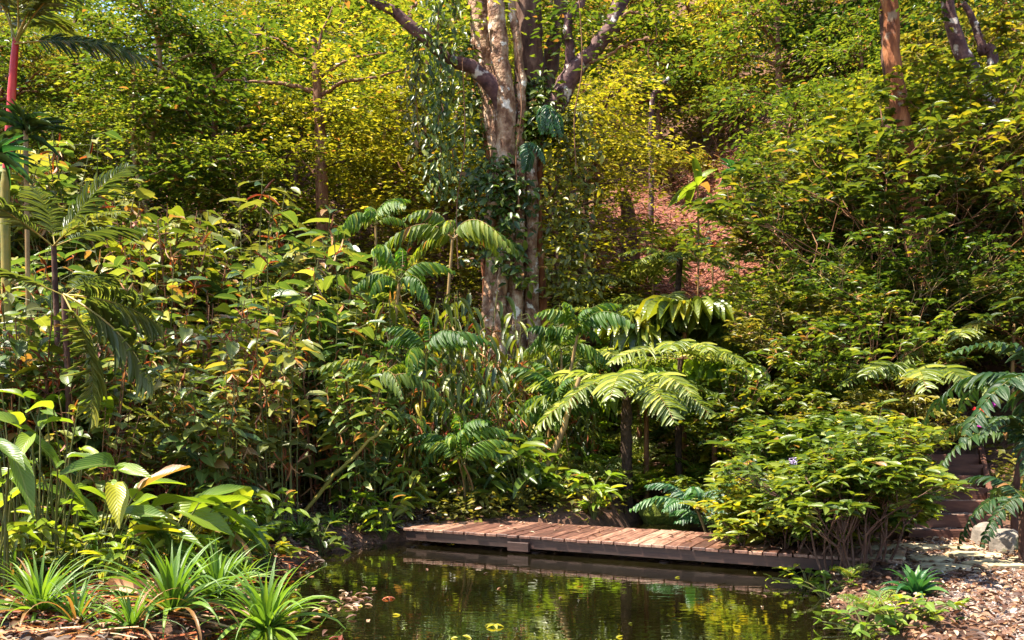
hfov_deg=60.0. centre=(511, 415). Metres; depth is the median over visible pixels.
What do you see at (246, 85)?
forest tree
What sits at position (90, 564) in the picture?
strap leaf clump
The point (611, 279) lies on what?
tree fern
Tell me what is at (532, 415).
feather palm
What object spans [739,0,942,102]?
forest tree
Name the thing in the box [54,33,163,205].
forest tree
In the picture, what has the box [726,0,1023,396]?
forest tree
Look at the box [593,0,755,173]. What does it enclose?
forest tree
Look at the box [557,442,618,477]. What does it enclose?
leafy plant
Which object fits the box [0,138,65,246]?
broadleaf reed
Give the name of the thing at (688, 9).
forest tree
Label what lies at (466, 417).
slender cane
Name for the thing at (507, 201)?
climbing vine
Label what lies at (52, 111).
forest tree
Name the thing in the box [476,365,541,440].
slender cane
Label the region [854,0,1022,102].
leaning tree
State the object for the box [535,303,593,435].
slender cane
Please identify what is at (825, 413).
hillside shrub
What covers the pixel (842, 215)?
hillside shrub
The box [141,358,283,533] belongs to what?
broadleaf reed
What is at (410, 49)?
hanging vine
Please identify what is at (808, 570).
leafy plant
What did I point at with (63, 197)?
hillside shrub
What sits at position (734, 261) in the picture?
tree
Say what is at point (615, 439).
ground fern
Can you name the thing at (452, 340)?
feather palm
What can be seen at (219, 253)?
hillside shrub
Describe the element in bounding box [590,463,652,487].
ground fern
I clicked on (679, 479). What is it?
flowering shrub
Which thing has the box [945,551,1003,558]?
flagstone
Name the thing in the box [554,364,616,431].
slender cane
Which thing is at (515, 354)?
slender cane
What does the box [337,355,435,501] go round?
broadleaf reed
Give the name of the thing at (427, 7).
forest tree
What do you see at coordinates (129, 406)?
broadleaf reed
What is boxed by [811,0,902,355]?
forest tree
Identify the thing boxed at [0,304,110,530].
broadleaf reed
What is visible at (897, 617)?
leafy plant
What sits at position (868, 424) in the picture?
flowering shrub
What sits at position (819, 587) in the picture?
leafy plant
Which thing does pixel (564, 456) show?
ground fern
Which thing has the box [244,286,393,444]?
broadleaf reed
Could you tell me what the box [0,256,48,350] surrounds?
broadleaf reed
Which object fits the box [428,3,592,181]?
forest tree
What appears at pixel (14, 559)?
strap leaf clump
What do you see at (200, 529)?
leafy plant
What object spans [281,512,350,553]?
leafy plant
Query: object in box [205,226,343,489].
broadleaf reed
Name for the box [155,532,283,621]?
strap leaf clump
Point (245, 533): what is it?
broad leaf plant
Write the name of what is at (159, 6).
forest tree
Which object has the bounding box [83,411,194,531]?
broadleaf reed
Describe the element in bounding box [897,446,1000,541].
garden steps
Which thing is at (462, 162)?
liana
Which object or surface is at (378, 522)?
leafy plant
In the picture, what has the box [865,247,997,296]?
hillside shrub
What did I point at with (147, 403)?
broadleaf reed
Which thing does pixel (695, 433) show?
leafy plant
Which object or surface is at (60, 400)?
broad leaf plant
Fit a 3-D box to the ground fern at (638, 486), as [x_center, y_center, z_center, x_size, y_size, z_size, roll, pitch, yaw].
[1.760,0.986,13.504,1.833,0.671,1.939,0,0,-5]
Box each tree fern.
[503,339,642,379]
[524,367,733,513]
[546,274,640,303]
[563,304,639,436]
[598,291,700,356]
[607,339,751,489]
[619,244,738,291]
[711,295,753,323]
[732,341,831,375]
[804,360,1002,407]
[878,325,1023,448]
[927,276,1023,412]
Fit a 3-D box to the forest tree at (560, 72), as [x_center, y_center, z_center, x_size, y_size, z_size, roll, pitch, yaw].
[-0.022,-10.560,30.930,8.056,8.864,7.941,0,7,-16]
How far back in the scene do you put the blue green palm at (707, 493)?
11.04 m
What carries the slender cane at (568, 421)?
on the ground at (612, 518)
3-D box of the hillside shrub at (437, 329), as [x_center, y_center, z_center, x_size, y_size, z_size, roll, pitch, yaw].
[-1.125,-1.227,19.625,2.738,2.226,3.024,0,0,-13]
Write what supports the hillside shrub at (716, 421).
on the ground at (612, 518)
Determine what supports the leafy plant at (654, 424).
on the ground at (612, 518)
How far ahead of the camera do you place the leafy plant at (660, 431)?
15.97 m
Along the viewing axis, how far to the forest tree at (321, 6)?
30.57 m
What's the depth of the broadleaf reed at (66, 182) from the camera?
14.74 m
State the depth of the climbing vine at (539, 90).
17.47 m
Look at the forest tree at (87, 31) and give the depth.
31.93 m
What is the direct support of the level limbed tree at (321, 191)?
on the ground at (612, 518)
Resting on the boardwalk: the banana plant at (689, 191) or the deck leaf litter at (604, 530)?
the deck leaf litter at (604, 530)
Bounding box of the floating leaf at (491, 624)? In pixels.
[485,623,503,628]
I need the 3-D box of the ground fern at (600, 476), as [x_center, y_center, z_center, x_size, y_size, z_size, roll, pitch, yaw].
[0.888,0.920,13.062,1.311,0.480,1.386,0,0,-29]
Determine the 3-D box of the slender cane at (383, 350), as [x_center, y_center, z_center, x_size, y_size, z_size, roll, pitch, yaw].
[-1.650,-0.311,13.501,1.330,3.015,1.352,1,4,-29]
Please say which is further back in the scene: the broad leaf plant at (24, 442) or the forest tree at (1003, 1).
the forest tree at (1003, 1)
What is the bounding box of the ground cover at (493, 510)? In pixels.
[15,0,1023,537]
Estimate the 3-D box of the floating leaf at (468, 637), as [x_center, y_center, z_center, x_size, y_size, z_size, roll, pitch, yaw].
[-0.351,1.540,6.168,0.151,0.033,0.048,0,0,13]
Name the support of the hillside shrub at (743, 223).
on the ground at (612, 518)
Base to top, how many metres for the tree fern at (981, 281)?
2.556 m
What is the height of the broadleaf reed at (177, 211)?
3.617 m
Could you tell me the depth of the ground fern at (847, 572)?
7.61 m
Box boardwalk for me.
[403,518,906,574]
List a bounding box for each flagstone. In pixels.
[856,545,900,551]
[859,554,905,562]
[890,543,939,551]
[906,555,953,562]
[914,562,981,571]
[940,544,979,550]
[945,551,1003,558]
[961,559,1023,569]
[1009,556,1023,562]
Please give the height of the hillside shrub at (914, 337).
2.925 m
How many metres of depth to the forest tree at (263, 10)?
31.05 m
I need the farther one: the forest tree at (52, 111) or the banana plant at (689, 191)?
the banana plant at (689, 191)
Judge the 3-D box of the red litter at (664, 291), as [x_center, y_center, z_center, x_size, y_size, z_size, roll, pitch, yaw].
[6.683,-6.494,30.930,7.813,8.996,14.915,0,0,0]
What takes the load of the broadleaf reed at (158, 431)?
on the ground at (612, 518)
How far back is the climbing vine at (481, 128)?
17.74 m
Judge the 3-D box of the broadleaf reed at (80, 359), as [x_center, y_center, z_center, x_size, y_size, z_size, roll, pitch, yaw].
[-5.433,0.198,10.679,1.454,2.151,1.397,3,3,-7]
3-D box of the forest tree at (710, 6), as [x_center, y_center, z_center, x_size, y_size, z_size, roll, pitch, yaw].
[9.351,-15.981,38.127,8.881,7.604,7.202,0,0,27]
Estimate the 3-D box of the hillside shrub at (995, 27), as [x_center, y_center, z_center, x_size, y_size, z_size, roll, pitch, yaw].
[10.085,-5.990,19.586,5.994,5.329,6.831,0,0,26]
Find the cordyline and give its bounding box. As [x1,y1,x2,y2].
[704,241,717,294]
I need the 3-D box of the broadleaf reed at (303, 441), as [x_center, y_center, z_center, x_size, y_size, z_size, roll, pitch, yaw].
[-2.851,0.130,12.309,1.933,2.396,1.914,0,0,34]
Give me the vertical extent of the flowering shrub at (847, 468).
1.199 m
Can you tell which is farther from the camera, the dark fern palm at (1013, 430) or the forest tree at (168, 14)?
the forest tree at (168, 14)
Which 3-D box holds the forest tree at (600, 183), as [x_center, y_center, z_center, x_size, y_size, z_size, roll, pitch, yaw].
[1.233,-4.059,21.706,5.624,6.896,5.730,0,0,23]
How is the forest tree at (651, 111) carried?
on the ground at (612, 518)
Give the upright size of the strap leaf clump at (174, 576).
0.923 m
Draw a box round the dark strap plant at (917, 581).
[877,564,948,603]
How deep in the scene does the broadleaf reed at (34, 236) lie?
14.43 m
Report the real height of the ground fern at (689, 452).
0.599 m
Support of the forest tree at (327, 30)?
on the ground at (612, 518)
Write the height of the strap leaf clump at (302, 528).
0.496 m
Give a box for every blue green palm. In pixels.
[629,483,753,532]
[701,483,757,531]
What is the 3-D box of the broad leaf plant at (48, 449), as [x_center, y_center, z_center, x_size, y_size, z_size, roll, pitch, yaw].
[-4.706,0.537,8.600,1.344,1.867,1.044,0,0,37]
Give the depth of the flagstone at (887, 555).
8.43 m
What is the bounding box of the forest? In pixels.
[26,0,764,87]
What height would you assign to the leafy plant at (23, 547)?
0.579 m
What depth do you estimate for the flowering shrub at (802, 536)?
8.56 m
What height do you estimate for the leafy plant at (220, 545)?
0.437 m
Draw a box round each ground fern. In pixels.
[524,450,604,481]
[551,469,622,490]
[555,453,621,470]
[568,454,639,484]
[572,466,681,499]
[578,461,657,490]
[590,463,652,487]
[595,451,653,471]
[599,423,650,455]
[609,433,671,463]
[640,233,689,250]
[640,455,712,489]
[671,439,733,467]
[831,564,871,578]
[836,589,895,613]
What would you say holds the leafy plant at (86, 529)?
on the ground at (612, 518)
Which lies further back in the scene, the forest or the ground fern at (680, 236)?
the forest
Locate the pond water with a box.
[202,514,881,639]
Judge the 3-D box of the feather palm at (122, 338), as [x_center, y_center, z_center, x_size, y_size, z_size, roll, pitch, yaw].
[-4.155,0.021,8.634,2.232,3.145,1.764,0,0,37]
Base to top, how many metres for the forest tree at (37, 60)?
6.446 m
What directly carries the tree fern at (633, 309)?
on the ground at (612, 518)
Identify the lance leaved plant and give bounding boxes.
[0,98,76,350]
[0,135,38,188]
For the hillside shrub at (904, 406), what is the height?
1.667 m
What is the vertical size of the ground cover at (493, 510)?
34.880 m
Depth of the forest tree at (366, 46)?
27.00 m
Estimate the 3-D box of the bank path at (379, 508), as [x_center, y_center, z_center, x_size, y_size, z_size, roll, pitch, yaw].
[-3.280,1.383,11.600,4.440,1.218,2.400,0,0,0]
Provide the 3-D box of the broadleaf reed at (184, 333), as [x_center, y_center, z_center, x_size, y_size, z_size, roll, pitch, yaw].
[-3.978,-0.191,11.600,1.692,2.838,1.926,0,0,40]
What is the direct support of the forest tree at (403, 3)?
on the ground at (612, 518)
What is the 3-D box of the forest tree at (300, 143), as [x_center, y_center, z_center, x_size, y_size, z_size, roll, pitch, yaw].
[-5.238,-4.536,20.714,5.593,6.757,5.504,0,0,-37]
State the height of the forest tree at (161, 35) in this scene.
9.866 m
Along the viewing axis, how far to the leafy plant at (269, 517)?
9.55 m
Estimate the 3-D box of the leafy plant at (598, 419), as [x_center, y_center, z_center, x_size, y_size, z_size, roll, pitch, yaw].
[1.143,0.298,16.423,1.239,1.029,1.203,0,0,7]
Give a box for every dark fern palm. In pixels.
[918,341,1023,445]
[934,415,1023,530]
[939,475,1023,558]
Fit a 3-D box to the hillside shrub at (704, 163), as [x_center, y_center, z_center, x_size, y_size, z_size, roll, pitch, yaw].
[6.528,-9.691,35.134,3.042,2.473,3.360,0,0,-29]
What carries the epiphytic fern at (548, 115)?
attached to the rainforest tree at (487, 68)
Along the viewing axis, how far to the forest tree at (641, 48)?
46.77 m
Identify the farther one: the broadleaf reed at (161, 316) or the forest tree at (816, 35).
the forest tree at (816, 35)
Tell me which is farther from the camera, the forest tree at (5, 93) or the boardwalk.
the forest tree at (5, 93)
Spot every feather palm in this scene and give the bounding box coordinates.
[0,162,144,525]
[0,268,164,525]
[308,359,448,507]
[328,198,410,346]
[351,244,454,477]
[358,314,491,506]
[375,209,523,434]
[407,414,512,515]
[503,302,634,450]
[507,375,599,487]
[523,325,634,453]
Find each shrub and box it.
[15,177,174,278]
[79,233,283,355]
[106,245,200,313]
[219,268,383,339]
[367,347,456,393]
[410,310,480,362]
[470,388,585,429]
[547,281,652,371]
[547,315,629,373]
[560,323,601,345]
[607,259,668,297]
[653,140,723,195]
[657,354,852,459]
[664,457,764,534]
[675,87,1023,355]
[678,486,911,551]
[681,73,771,159]
[693,146,1015,281]
[697,175,898,276]
[697,405,832,455]
[703,256,907,377]
[703,409,934,537]
[704,439,866,546]
[711,238,980,410]
[711,277,999,382]
[716,417,914,579]
[722,227,870,308]
[725,322,846,419]
[728,481,916,572]
[731,300,905,410]
[734,127,802,164]
[735,363,849,426]
[735,446,942,541]
[737,229,951,296]
[738,354,922,420]
[745,283,983,417]
[759,243,807,282]
[760,445,967,574]
[762,60,1023,183]
[774,399,977,562]
[776,36,1023,312]
[781,207,1023,428]
[783,306,906,381]
[785,401,936,499]
[793,170,874,249]
[807,376,991,462]
[813,0,1023,137]
[815,408,955,455]
[846,175,1023,312]
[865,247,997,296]
[869,111,1023,278]
[880,5,1023,216]
[881,293,1008,359]
[912,45,1023,220]
[929,224,1017,285]
[934,273,1023,369]
[945,224,1023,298]
[947,179,1023,263]
[968,156,1023,222]
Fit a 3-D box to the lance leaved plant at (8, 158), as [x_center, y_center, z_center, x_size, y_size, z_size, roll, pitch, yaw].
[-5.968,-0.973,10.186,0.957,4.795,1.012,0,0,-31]
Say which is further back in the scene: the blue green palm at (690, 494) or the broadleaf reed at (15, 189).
the broadleaf reed at (15, 189)
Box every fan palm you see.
[594,312,681,439]
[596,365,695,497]
[634,295,734,468]
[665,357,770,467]
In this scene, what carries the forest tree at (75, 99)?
on the ground at (612, 518)
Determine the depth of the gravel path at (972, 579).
6.95 m
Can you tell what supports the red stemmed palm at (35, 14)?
on the ground at (612, 518)
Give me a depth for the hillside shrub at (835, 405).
11.73 m
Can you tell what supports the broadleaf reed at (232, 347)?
on the ground at (612, 518)
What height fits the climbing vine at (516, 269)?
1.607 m
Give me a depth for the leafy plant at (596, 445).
14.85 m
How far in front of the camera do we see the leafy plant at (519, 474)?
12.64 m
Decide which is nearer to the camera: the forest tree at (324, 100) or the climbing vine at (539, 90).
the climbing vine at (539, 90)
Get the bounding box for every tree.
[0,0,190,235]
[0,2,145,114]
[0,8,96,176]
[0,13,148,203]
[0,26,98,196]
[0,93,149,246]
[1,1,113,131]
[7,13,91,137]
[18,4,264,246]
[20,0,281,239]
[35,8,342,285]
[37,48,231,247]
[41,48,91,175]
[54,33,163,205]
[75,0,261,214]
[77,67,189,226]
[80,0,238,82]
[128,0,357,242]
[129,0,306,164]
[129,63,341,244]
[144,0,333,126]
[158,130,309,313]
[172,84,408,283]
[191,0,357,188]
[195,0,387,96]
[206,0,474,337]
[235,23,424,243]
[237,52,395,296]
[254,121,545,331]
[268,0,714,426]
[271,0,428,203]
[274,0,429,38]
[305,1,419,138]
[310,35,483,340]
[321,87,564,332]
[326,69,447,341]
[339,0,564,219]
[346,0,544,298]
[348,0,475,152]
[377,27,651,295]
[393,0,615,191]
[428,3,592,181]
[463,60,704,311]
[466,96,668,310]
[541,0,633,139]
[542,0,648,91]
[542,0,718,171]
[543,45,687,293]
[567,115,684,300]
[576,0,708,107]
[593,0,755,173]
[620,41,710,223]
[621,0,766,83]
[646,0,836,127]
[655,0,876,145]
[698,77,857,251]
[719,156,747,319]
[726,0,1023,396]
[733,188,739,322]
[735,0,797,20]
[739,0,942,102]
[773,0,930,130]
[780,0,862,39]
[810,0,817,75]
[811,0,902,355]
[816,0,906,72]
[823,43,943,137]
[851,0,999,281]
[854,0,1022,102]
[858,0,1001,34]
[902,0,1023,89]
[904,0,1023,58]
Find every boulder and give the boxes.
[971,522,997,544]
[989,528,1017,553]
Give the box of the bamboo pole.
[299,423,388,520]
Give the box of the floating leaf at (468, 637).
[451,635,471,639]
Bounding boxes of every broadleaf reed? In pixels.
[0,130,123,380]
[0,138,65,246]
[0,150,60,298]
[0,237,102,364]
[0,238,87,384]
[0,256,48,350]
[0,266,75,466]
[0,283,126,527]
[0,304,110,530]
[0,328,155,544]
[0,331,80,537]
[7,347,127,519]
[10,145,93,299]
[10,199,168,346]
[12,270,159,429]
[21,131,156,308]
[21,333,175,540]
[24,284,166,453]
[34,406,166,544]
[41,379,149,492]
[46,328,180,469]
[64,240,208,470]
[70,219,226,387]
[79,210,248,407]
[80,205,234,317]
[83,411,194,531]
[100,312,263,483]
[122,346,214,513]
[133,299,280,492]
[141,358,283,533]
[145,350,268,533]
[148,206,301,394]
[154,303,324,503]
[167,171,325,392]
[190,247,332,413]
[191,327,327,530]
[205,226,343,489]
[241,181,371,424]
[241,346,373,511]
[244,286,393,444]
[266,237,443,450]
[279,296,389,504]
[289,228,430,479]
[310,348,409,524]
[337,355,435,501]
[365,315,462,471]
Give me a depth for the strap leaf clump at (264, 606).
6.47 m
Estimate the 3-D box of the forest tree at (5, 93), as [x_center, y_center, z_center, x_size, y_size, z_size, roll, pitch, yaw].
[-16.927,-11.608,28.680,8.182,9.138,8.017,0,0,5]
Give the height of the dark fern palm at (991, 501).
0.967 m
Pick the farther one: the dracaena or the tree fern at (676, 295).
the dracaena
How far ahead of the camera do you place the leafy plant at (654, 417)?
17.79 m
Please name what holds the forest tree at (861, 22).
on the ground at (612, 518)
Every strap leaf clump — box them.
[0,546,120,627]
[1,546,64,583]
[4,570,153,630]
[50,525,144,575]
[65,535,269,639]
[68,581,188,639]
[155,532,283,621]
[183,553,345,639]
[210,549,296,589]
[281,513,328,544]
[319,508,354,530]
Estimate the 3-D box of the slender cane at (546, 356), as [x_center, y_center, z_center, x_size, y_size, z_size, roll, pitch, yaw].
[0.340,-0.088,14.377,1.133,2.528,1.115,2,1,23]
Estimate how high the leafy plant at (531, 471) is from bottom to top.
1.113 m
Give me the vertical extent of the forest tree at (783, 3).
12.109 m
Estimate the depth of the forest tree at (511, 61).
23.13 m
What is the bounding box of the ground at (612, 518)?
[0,0,1023,639]
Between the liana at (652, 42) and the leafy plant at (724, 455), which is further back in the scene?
the liana at (652, 42)
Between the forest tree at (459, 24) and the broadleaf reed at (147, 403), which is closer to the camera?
the broadleaf reed at (147, 403)
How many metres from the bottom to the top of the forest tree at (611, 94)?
7.437 m
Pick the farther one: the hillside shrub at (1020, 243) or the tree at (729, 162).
the tree at (729, 162)
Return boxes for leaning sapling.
[529,377,580,500]
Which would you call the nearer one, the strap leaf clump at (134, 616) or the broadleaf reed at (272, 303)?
the strap leaf clump at (134, 616)
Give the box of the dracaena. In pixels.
[634,217,673,293]
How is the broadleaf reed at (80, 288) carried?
on the ground at (612, 518)
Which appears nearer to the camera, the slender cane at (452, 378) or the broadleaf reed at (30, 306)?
the broadleaf reed at (30, 306)
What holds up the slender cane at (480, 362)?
on the ground at (612, 518)
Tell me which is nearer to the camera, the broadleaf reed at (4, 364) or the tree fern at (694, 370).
the broadleaf reed at (4, 364)
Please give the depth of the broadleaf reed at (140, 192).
15.19 m
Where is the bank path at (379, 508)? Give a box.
[96,489,435,528]
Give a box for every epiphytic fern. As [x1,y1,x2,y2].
[519,141,545,173]
[536,105,563,137]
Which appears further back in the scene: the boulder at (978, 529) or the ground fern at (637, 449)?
the ground fern at (637, 449)
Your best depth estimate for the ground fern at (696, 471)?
14.12 m
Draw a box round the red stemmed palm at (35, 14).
[0,0,155,361]
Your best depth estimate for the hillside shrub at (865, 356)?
14.46 m
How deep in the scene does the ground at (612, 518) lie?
14.20 m
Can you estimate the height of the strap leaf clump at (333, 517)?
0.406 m
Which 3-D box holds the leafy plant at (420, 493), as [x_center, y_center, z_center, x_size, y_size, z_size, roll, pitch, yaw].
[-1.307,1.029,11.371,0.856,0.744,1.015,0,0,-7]
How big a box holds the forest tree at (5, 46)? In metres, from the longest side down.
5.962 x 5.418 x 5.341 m
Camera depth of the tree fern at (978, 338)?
13.01 m
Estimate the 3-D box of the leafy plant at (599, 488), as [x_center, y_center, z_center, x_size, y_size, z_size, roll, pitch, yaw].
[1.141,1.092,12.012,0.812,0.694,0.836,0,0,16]
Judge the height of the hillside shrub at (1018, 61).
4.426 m
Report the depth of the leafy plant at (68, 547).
7.47 m
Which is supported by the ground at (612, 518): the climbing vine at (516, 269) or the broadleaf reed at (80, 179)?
the broadleaf reed at (80, 179)
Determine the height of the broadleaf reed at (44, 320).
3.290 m
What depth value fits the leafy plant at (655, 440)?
16.03 m
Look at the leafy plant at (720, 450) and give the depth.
14.48 m
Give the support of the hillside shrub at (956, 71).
on the ground at (612, 518)
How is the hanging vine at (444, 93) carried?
hanging from the rainforest tree at (487, 68)
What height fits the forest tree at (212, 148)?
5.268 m
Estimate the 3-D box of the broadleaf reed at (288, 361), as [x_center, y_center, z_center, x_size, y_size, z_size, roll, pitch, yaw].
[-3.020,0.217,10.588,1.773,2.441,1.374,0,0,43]
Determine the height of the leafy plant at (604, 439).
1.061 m
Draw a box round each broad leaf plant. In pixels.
[0,380,74,561]
[0,388,115,558]
[0,411,105,577]
[0,438,42,597]
[59,452,215,580]
[134,484,265,573]
[192,487,271,574]
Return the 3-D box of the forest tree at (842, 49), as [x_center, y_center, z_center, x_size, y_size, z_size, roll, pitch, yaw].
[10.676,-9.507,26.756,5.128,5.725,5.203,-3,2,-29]
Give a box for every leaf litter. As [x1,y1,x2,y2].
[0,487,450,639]
[420,518,877,553]
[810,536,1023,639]
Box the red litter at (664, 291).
[603,148,791,325]
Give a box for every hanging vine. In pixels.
[393,31,434,161]
[410,0,472,205]
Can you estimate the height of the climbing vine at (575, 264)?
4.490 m
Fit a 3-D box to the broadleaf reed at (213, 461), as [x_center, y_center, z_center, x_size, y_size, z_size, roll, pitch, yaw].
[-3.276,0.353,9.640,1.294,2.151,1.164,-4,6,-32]
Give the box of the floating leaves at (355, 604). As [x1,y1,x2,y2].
[289,586,376,634]
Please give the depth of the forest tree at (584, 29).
37.75 m
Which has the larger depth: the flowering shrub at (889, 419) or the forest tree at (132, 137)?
the forest tree at (132, 137)
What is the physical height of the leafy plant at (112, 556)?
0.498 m
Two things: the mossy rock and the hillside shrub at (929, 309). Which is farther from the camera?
the hillside shrub at (929, 309)
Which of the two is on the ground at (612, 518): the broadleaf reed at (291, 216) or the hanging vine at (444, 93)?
the broadleaf reed at (291, 216)
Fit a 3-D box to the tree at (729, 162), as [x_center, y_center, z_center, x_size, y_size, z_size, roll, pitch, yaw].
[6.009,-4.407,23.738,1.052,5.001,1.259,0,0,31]
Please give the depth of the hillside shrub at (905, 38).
19.62 m
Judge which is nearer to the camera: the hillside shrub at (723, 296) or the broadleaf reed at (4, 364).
the broadleaf reed at (4, 364)
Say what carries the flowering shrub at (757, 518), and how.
on the ground at (612, 518)
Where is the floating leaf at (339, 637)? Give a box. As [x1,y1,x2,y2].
[329,635,343,639]
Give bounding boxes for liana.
[456,57,464,268]
[515,38,521,210]
[574,0,582,166]
[647,23,656,60]
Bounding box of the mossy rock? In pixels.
[639,495,689,523]
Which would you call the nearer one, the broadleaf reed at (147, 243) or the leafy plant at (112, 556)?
the leafy plant at (112, 556)
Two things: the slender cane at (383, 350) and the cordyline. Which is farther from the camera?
the cordyline
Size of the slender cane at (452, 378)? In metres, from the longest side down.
2.316 x 1.593 x 1.411 m
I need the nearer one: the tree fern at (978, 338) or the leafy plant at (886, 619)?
the leafy plant at (886, 619)
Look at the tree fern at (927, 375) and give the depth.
11.90 m
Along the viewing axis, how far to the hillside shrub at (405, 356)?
17.19 m
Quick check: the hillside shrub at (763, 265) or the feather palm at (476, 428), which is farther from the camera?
the hillside shrub at (763, 265)
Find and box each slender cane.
[365,299,452,485]
[367,363,430,508]
[383,398,452,511]
[393,346,469,487]
[404,327,497,507]
[429,289,510,427]
[434,290,515,464]
[434,346,512,421]
[443,385,517,511]
[470,308,535,419]
[470,366,536,505]
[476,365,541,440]
[502,332,557,462]
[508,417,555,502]
[528,368,588,448]
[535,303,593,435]
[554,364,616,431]
[561,388,608,470]
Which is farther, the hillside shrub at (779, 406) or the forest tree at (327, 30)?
the forest tree at (327, 30)
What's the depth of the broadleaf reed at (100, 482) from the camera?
8.69 m
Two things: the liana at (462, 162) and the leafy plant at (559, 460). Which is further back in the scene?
the liana at (462, 162)
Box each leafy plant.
[0,521,71,582]
[8,504,100,554]
[27,527,132,587]
[51,488,153,549]
[78,530,154,580]
[95,506,197,574]
[148,513,213,556]
[156,533,236,573]
[189,485,287,543]
[207,523,273,580]
[245,487,309,542]
[249,536,306,572]
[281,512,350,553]
[327,481,382,523]
[348,492,417,540]
[377,467,442,520]
[424,437,521,512]
[424,454,486,499]
[469,434,569,510]
[482,451,562,497]
[502,429,556,467]
[523,453,588,504]
[526,437,578,462]
[527,414,585,461]
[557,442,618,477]
[566,470,626,519]
[567,420,614,457]
[568,422,619,455]
[585,415,606,441]
[611,410,668,442]
[632,401,667,432]
[643,411,700,454]
[653,401,707,433]
[663,435,721,473]
[676,223,708,243]
[687,402,737,439]
[703,426,745,467]
[714,436,761,465]
[765,563,835,589]
[790,570,856,598]
[813,605,899,637]
[849,589,968,634]
[884,593,969,621]
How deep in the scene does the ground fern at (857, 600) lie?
6.83 m
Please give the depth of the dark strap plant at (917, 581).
6.90 m
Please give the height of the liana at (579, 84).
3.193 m
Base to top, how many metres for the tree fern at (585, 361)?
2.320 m
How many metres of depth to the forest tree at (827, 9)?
39.19 m
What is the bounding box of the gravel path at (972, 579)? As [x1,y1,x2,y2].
[886,541,1023,639]
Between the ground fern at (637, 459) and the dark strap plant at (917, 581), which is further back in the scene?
the ground fern at (637, 459)
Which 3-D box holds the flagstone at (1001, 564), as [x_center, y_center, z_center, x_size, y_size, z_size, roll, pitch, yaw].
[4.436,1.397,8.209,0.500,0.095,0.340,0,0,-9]
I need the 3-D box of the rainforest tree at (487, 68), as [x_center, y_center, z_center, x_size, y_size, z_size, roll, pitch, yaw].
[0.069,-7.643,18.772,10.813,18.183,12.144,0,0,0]
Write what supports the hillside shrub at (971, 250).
on the ground at (612, 518)
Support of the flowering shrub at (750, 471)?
on the ground at (612, 518)
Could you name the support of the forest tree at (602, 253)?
on the ground at (612, 518)
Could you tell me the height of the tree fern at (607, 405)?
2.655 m
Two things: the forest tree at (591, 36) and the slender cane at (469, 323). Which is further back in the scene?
the forest tree at (591, 36)
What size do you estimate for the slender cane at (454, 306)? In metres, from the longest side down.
3.230 x 1.448 x 1.425 m
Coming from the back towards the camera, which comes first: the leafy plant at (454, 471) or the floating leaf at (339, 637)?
the leafy plant at (454, 471)
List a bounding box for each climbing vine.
[434,31,500,266]
[452,147,547,232]
[478,218,546,299]
[513,68,572,152]
[520,92,609,313]
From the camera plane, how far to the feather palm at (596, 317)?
13.83 m
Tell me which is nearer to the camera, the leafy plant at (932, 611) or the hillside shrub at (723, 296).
the leafy plant at (932, 611)
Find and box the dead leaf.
[108,576,154,592]
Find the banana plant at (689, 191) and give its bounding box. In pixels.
[668,154,716,295]
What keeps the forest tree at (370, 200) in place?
on the ground at (612, 518)
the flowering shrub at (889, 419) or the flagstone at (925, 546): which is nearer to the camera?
the flagstone at (925, 546)
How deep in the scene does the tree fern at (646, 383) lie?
12.46 m
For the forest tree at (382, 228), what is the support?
on the ground at (612, 518)
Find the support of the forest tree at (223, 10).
on the ground at (612, 518)
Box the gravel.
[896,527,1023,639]
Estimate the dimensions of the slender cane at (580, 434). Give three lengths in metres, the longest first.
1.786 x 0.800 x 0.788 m
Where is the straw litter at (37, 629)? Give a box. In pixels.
[0,540,316,639]
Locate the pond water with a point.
(451, 592)
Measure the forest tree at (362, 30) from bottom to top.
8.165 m
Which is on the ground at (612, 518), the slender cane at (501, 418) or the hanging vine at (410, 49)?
the slender cane at (501, 418)
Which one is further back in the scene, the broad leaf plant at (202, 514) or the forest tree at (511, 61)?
the forest tree at (511, 61)
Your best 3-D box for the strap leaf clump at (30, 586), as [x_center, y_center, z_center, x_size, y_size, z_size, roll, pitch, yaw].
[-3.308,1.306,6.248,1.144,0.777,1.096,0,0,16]
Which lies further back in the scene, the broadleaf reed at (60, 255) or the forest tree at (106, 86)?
the forest tree at (106, 86)
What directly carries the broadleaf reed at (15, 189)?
on the ground at (612, 518)
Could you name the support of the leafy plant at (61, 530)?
on the ground at (612, 518)
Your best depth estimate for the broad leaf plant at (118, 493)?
7.52 m
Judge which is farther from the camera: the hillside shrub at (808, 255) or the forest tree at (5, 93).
the forest tree at (5, 93)
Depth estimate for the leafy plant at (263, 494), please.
9.14 m
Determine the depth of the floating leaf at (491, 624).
6.50 m
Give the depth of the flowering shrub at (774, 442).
10.50 m
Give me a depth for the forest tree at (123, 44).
23.54 m
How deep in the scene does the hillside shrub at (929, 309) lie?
14.29 m
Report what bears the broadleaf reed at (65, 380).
on the ground at (612, 518)
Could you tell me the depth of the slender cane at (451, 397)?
12.49 m
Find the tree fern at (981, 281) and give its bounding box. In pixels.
[927,276,1023,412]
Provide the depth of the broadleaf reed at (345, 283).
13.94 m
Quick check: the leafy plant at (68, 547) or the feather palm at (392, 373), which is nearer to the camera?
the leafy plant at (68, 547)
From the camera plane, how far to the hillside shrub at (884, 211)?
14.33 m

